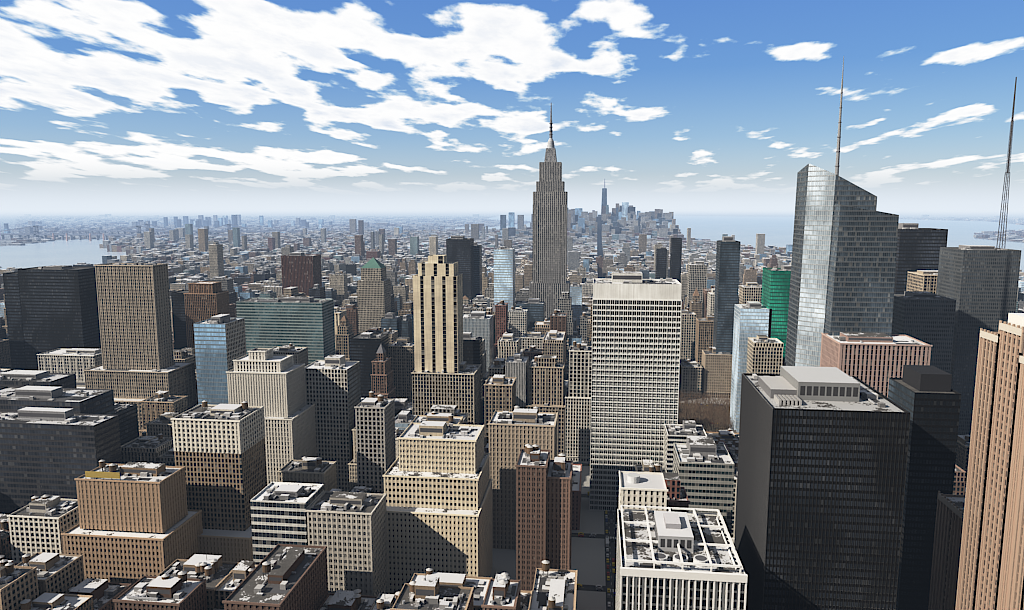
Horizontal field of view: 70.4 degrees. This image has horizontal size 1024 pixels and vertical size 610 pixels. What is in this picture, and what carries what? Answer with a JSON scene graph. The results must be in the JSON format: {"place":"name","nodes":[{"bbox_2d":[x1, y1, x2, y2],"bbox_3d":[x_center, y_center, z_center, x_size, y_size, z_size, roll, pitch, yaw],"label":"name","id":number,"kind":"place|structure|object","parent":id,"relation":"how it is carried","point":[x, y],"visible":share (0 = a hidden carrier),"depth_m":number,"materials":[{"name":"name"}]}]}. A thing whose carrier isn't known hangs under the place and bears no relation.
{"place":"outdoors","nodes":[
{"label":"outdoors","id":0,"kind":"place"},
{"bbox_2d":[0,227,499,269],"bbox_3d":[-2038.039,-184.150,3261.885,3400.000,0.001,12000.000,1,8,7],"label":"water","id":1,"kind":"structure","parent":0,"point":[59,252],"depth_m":3982.47,"materials":[{"name":"blue liquid"}]},
{"bbox_2d":[0,208,1023,267],"bbox_3d":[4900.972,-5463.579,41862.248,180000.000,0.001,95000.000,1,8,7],"label":"land","id":2,"kind":"structure","parent":0,"point":[9,216],"depth_m":28284.90,"materials":[{"name":"grey"}]},
{"bbox_2d":[0,58,1023,609],"bbox_3d":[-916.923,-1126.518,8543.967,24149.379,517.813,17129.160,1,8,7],"label":"city buildings","id":3,"kind":"structure","parent":2,"relation":"on","point":[236,412],"depth_m":570.67,"materials":[{"name":"grey concrete"}]},
{"bbox_2d":[489,396,729,609],"bbox_3d":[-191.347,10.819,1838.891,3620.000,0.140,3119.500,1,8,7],"label":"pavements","id":4,"kind":"structure","parent":2,"relation":"on","point":[588,559],"depth_m":540.96,"materials":[{"name":"grey concrete"}]},
{"bbox_2d":[0,0,1023,207],"label":"sky","id":5,"kind":"structure","parent":0,"point":[104,103],"materials":[{"name":"blue"}]},
{"bbox_2d":[572,242,733,609],"bbox_3d":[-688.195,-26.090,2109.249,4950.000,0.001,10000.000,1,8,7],"label":"road","id":6,"kind":"structure","parent":0,"point":[611,528],"depth_m":553.85,"materials":[{"name":"grey asphalt"}]},
{"bbox_2d":[678,403,729,431],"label":"park ground","id":7,"kind":"structure","parent":0,"point":[710,430],"depth_m":894.41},
{"bbox_2d":[678,387,733,431],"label":"bare trees","id":8,"kind":"object","parent":7,"relation":"on","point":[709,414],"visible":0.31,"depth_m":871.76,"materials":[{"name":"brown plant"}]},
{"bbox_2d":[487,216,1023,232],"bbox_3d":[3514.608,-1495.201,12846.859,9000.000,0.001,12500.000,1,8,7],"label":"water","id":9,"kind":"structure","parent":0,"point":[717,224],"depth_m":10148.34,"materials":[{"name":"blue liquid"}]},
{"bbox_2d":[681,233,1023,271],"bbox_3d":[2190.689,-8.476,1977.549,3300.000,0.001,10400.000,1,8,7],"label":"water","id":10,"kind":"structure","parent":0,"point":[778,240],"depth_m":5473.14,"materials":[{"name":"blue liquid"}]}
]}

